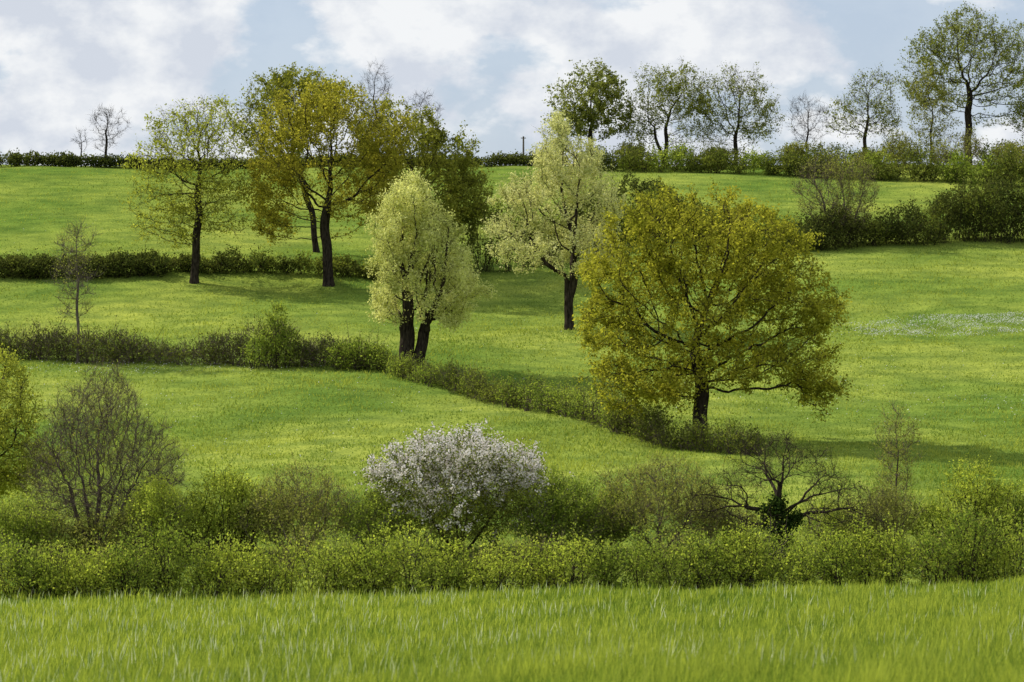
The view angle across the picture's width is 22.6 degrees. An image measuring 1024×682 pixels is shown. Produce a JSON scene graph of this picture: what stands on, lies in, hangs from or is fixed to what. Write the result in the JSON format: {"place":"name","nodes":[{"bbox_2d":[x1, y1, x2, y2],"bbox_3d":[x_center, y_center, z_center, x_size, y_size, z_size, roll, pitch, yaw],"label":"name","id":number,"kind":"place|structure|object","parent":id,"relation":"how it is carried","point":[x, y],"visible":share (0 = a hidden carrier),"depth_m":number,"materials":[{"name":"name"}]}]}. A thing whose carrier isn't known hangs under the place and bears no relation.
{"place":"outdoors","nodes":[
{"label":"outdoors","id":0,"kind":"place"},
{"bbox_2d":[0,163,1023,678],"bbox_3d":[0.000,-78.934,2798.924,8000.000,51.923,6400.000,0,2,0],"label":"ground","id":1,"kind":"structure","parent":0,"point":[16,227],"depth_m":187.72,"materials":[{"name":"green plant"}]},
{"bbox_2d":[0,490,66,555],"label":"shrub","id":2,"kind":"object","parent":1,"relation":"on","point":[16,524],"visible":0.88,"depth_m":97.14,"materials":[{"name":"green plant"}]},
{"bbox_2d":[0,337,67,504],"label":"tree","id":3,"kind":"object","parent":1,"relation":"on","point":[5,470],"visible":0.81,"depth_m":106.12,"materials":[{"name":"green plant"}]},
{"bbox_2d":[45,216,107,362],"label":"bare tree","id":4,"kind":"object","parent":1,"relation":"on","point":[77,285],"visible":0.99,"depth_m":175.82,"materials":[{"name":"brown plant"}]},
{"bbox_2d":[71,127,88,166],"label":"ridge tree","id":5,"kind":"object","parent":1,"relation":"on","point":[80,143],"visible":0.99,"depth_m":300.29,"materials":[{"name":"grey plant"}]},
{"bbox_2d":[0,245,174,279],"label":"field hedge","id":6,"kind":"object","parent":1,"relation":"on","point":[114,264],"visible":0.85,"depth_m":216.89,"materials":[{"name":"green plant"}]},
{"bbox_2d":[24,498,167,558],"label":"leafy shrub","id":7,"kind":"object","parent":1,"relation":"on","point":[74,531],"visible":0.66,"depth_m":97.47,"materials":[{"name":"green plant"}]},
{"bbox_2d":[12,351,195,548],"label":"bare shrub","id":8,"kind":"object","parent":1,"relation":"on","point":[99,493],"visible":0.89,"depth_m":99.73,"materials":[{"name":"brown plant"}]},
{"bbox_2d":[85,104,129,167],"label":"ridge tree","id":9,"kind":"object","parent":1,"relation":"on","point":[105,145],"visible":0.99,"depth_m":299.34,"materials":[{"name":"grey plant"}]},
{"bbox_2d":[101,471,205,554],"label":"shrub","id":10,"kind":"object","parent":1,"relation":"on","point":[152,501],"visible":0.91,"depth_m":97.22,"materials":[{"name":"green plant"}]},
{"bbox_2d":[117,89,257,283],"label":"oak tree","id":11,"kind":"object","parent":1,"relation":"on","point":[198,203],"visible":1,"depth_m":213.81,"materials":[{"name":"green plant"}]},
{"bbox_2d":[0,311,387,369],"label":"field hedge","id":12,"kind":"object","parent":1,"relation":"on","point":[133,351],"visible":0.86,"depth_m":175.62,"materials":[{"name":"green plant"}]},
{"bbox_2d":[161,457,283,554],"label":"leafy shrub","id":13,"kind":"object","parent":1,"relation":"on","point":[214,525],"visible":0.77,"depth_m":98.61,"materials":[{"name":"green plant"}]},
{"bbox_2d":[238,301,304,369],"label":"leafy shrub","id":14,"kind":"object","parent":1,"relation":"on","point":[266,343],"visible":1,"depth_m":172.47,"materials":[{"name":"green plant"}]},
{"bbox_2d":[0,148,568,169],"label":"ridge hedge","id":15,"kind":"object","parent":1,"relation":"on","point":[15,159],"visible":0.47,"depth_m":298.85,"materials":[{"name":"green plant"}]},
{"bbox_2d":[229,62,357,252],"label":"oak tree","id":16,"kind":"object","parent":1,"relation":"on","point":[286,78],"visible":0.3,"depth_m":233.93,"materials":[{"name":"green plant"}]},
{"bbox_2d":[228,452,362,554],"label":"shrub","id":17,"kind":"object","parent":1,"relation":"on","point":[306,510],"visible":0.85,"depth_m":98.14,"materials":[{"name":"green plant"}]},
{"bbox_2d":[160,243,471,280],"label":"field hedge","id":18,"kind":"object","parent":1,"relation":"on","point":[222,262],"visible":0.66,"depth_m":218.33,"materials":[{"name":"green plant"}]},
{"bbox_2d":[237,71,420,286],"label":"oak tree","id":19,"kind":"object","parent":1,"relation":"on","point":[293,166],"visible":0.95,"depth_m":213.40,"materials":[{"name":"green plant"}]},
{"bbox_2d":[321,334,396,369],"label":"leafy shrub","id":20,"kind":"object","parent":1,"relation":"on","point":[355,346],"visible":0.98,"depth_m":170.36,"materials":[{"name":"green plant"}]},
{"bbox_2d":[322,482,420,552],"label":"shrub","id":21,"kind":"object","parent":1,"relation":"on","point":[365,510],"visible":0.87,"depth_m":97.75,"materials":[{"name":"green plant"}]},
{"bbox_2d":[356,59,391,140],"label":"ridge tree","id":22,"kind":"object","parent":1,"relation":"on","point":[383,92],"visible":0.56,"depth_m":300.02,"materials":[{"name":"plant"}]},
{"bbox_2d":[342,93,494,262],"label":"oak tree","id":23,"kind":"object","parent":1,"relation":"on","point":[455,183],"visible":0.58,"depth_m":219.95,"materials":[{"name":"green plant"}]},
{"bbox_2d":[404,88,444,152],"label":"ridge tree","id":24,"kind":"object","parent":1,"relation":"on","point":[422,107],"visible":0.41,"depth_m":300.26,"materials":[{"name":"plant"}]},
{"bbox_2d":[362,166,499,363],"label":"willow tree","id":25,"kind":"object","parent":1,"relation":"on","point":[412,192],"visible":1,"depth_m":168.76,"materials":[{"name":"green plant"}]},
{"bbox_2d":[353,418,572,552],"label":"hawthorn shrub","id":26,"kind":"object","parent":1,"relation":"on","point":[473,455],"visible":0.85,"depth_m":97.93,"materials":[{"name":"white blossom"},{"name":"dark twig"},{"name":"leaf"}]},
{"bbox_2d":[438,180,548,273],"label":"leafy shrub","id":27,"kind":"object","parent":1,"relation":"on","point":[474,225],"visible":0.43,"depth_m":223.89,"materials":[{"name":"green plant"}]},
{"bbox_2d":[0,570,1023,681],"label":"tall grass","id":28,"kind":"structure","parent":1,"relation":"on","point":[646,661],"depth_m":53.75,"materials":[{"name":"green plant"}]},
{"bbox_2d":[0,486,1023,597],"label":"valley hedge","id":29,"kind":"object","parent":1,"relation":"on","point":[67,580],"visible":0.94,"depth_m":87.51,"materials":[{"name":"green plant"}]},
{"bbox_2d":[0,505,1023,579],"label":"scrub","id":30,"kind":"object","parent":1,"relation":"on","point":[518,541],"visible":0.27,"depth_m":92.78,"materials":[{"name":"green plant"}]},
{"bbox_2d":[10,218,1023,465],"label":"meadow flowers","id":31,"kind":"object","parent":1,"relation":"on","point":[836,330],"visible":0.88,"depth_m":192.49,"materials":[{"name":"white plant"}]},
{"bbox_2d":[495,462,613,555],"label":"shrub","id":32,"kind":"object","parent":1,"relation":"on","point":[565,512],"visible":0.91,"depth_m":97.05,"materials":[{"name":"green plant"}]},
{"bbox_2d":[480,107,631,329],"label":"willow tree","id":33,"kind":"object","parent":1,"relation":"on","point":[548,158],"visible":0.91,"depth_m":192.51,"materials":[{"name":"green plant"}]},
{"bbox_2d":[369,346,784,455],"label":"field hedge","id":34,"kind":"object","parent":1,"relation":"on","point":[647,428],"visible":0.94,"depth_m":148.55,"materials":[{"name":"green plant"}]},
{"bbox_2d":[541,57,637,141],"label":"ridge tree","id":35,"kind":"object","parent":1,"relation":"on","point":[587,113],"visible":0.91,"depth_m":302.98,"materials":[{"name":"green plant"}]},
{"bbox_2d":[566,481,646,551],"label":"shrub","id":36,"kind":"object","parent":1,"relation":"on","point":[617,531],"visible":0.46,"depth_m":98.46,"materials":[{"name":"green plant"}]},
{"bbox_2d":[559,169,686,219],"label":"leafy shrub","id":37,"kind":"object","parent":1,"relation":"on","point":[634,185],"visible":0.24,"depth_m":249.27,"materials":[{"name":"green plant"}]},
{"bbox_2d":[616,136,650,168],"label":"shrub","id":38,"kind":"object","parent":1,"relation":"on","point":[623,146],"visible":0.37,"depth_m":298.99,"materials":[{"name":"green plant"}]},
{"bbox_2d":[513,177,797,267],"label":"field hedge","id":39,"kind":"object","parent":1,"relation":"on","point":[622,227],"visible":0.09,"depth_m":238.61,"materials":[{"name":"green plant"}]},
{"bbox_2d":[579,450,737,554],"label":"shrub","id":40,"kind":"object","parent":1,"relation":"on","point":[641,493],"visible":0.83,"depth_m":98.11,"materials":[{"name":"green plant"}]},
{"bbox_2d":[620,58,718,167],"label":"ridge tree","id":41,"kind":"object","parent":1,"relation":"on","point":[677,91],"visible":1,"depth_m":303.15,"materials":[{"name":"green plant"}]},
{"bbox_2d":[565,177,854,443],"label":"oak tree","id":42,"kind":"object","parent":1,"relation":"on","point":[661,265],"visible":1,"depth_m":138.73,"materials":[{"name":"green plant"}]},
{"bbox_2d":[701,142,733,166],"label":"shrub","id":43,"kind":"object","parent":1,"relation":"on","point":[717,149],"visible":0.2,"depth_m":298.14,"materials":[{"name":"green plant"}]},
{"bbox_2d":[684,498,764,549],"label":"shrub","id":44,"kind":"object","parent":1,"relation":"on","point":[737,522],"visible":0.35,"depth_m":99.34,"materials":[{"name":"green plant"}]},
{"bbox_2d":[689,60,791,164],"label":"ridge tree","id":45,"kind":"object","parent":1,"relation":"on","point":[708,107],"visible":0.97,"depth_m":303.48,"materials":[{"name":"green plant"}]},
{"bbox_2d":[664,420,894,558],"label":"dead tree","id":46,"kind":"object","parent":1,"relation":"on","point":[778,511],"visible":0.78,"depth_m":97.01,"materials":[{"name":"black plant"}]},
{"bbox_2d":[778,140,812,162],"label":"shrub","id":47,"kind":"object","parent":1,"relation":"on","point":[797,148],"visible":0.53,"depth_m":296.97,"materials":[{"name":"green plant"}]},
{"bbox_2d":[574,135,1023,187],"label":"field hedge","id":48,"kind":"object","parent":1,"relation":"on","point":[629,162],"visible":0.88,"depth_m":287.02,"materials":[{"name":"green plant"}]},
{"bbox_2d":[583,136,1023,168],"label":"ridge hedge","id":49,"kind":"object","parent":1,"relation":"on","point":[843,151],"visible":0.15,"depth_m":302.04,"materials":[{"name":"green plant"}]},
{"bbox_2d":[785,93,831,147],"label":"ridge tree","id":50,"kind":"object","parent":1,"relation":"on","point":[806,123],"visible":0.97,"depth_m":305.17,"materials":[{"name":"grey plant"}]},
{"bbox_2d":[816,147,844,164],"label":"shrub","id":51,"kind":"object","parent":1,"relation":"on","point":[828,150],"visible":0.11,"depth_m":291.38,"materials":[{"name":"green plant"}]},
{"bbox_2d":[797,498,866,546],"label":"shrub","id":52,"kind":"object","parent":1,"relation":"on","point":[826,521],"visible":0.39,"depth_m":99.19,"materials":[{"name":"green plant"}]},
{"bbox_2d":[789,149,884,243],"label":"bare tree","id":53,"kind":"object","parent":1,"relation":"on","point":[828,170],"visible":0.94,"depth_m":239.04,"materials":[{"name":"green plant"}]},
{"bbox_2d":[822,61,905,148],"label":"ridge tree","id":54,"kind":"object","parent":1,"relation":"on","point":[894,122],"visible":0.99,"depth_m":303.99,"materials":[{"name":"green plant"}]},
{"bbox_2d":[852,147,888,178],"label":"shrub","id":55,"kind":"object","parent":1,"relation":"on","point":[863,153],"visible":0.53,"depth_m":285.30,"materials":[{"name":"green plant"}]},
{"bbox_2d":[836,479,938,551],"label":"shrub","id":56,"kind":"object","parent":1,"relation":"on","point":[891,500],"visible":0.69,"depth_m":98.13,"materials":[{"name":"green plant"}]},
{"bbox_2d":[761,167,1023,251],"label":"field hedge","id":57,"kind":"object","parent":1,"relation":"on","point":[879,231],"visible":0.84,"depth_m":240.63,"materials":[{"name":"green plant"}]},
{"bbox_2d":[859,392,928,540],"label":"sapling","id":58,"kind":"object","parent":1,"relation":"on","point":[897,452],"visible":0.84,"depth_m":101.15,"materials":[{"name":"brown plant"}]},
{"bbox_2d":[880,128,923,168],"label":"shrub","id":59,"kind":"object","parent":1,"relation":"on","point":[901,144],"visible":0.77,"depth_m":295.73,"materials":[{"name":"green plant"}]},
{"bbox_2d":[905,59,964,158],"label":"ridge tree","id":60,"kind":"object","parent":1,"relation":"on","point":[940,95],"visible":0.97,"depth_m":298.71,"materials":[{"name":"green plant"}]},
{"bbox_2d":[926,138,961,172],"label":"shrub","id":61,"kind":"object","parent":1,"relation":"on","point":[939,150],"visible":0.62,"depth_m":287.04,"materials":[{"name":"green plant"}]},
{"bbox_2d":[883,1,1023,164],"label":"ridge tree","id":62,"kind":"object","parent":1,"relation":"on","point":[958,45],"visible":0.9,"depth_m":303.06,"materials":[{"name":"green plant"}]},
{"bbox_2d":[897,443,1023,553],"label":"leafy shrub","id":63,"kind":"object","parent":1,"relation":"on","point":[985,498],"visible":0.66,"depth_m":98.64,"materials":[{"name":"green plant"}]},
{"bbox_2d":[941,124,987,166],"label":"shrub","id":64,"kind":"object","parent":1,"relation":"on","point":[968,139],"visible":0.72,"depth_m":293.01,"materials":[{"name":"green plant"}]},
{"bbox_2d":[988,139,1023,167],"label":"shrub","id":65,"kind":"object","parent":1,"relation":"on","point":[1019,148],"visible":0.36,"depth_m":290.83,"materials":[{"name":"green plant"}]},
{"bbox_2d":[1000,94,1023,144],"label":"ridge tree","id":66,"kind":"object","parent":1,"relation":"on","point":[1015,118],"visible":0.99,"depth_m":301.19,"materials":[{"name":"green plant"}]},
{"bbox_2d":[0,0,1023,165],"label":"sky","id":67,"kind":"structure","parent":0,"point":[488,63],"materials":[{"name":"white"}]}
]}

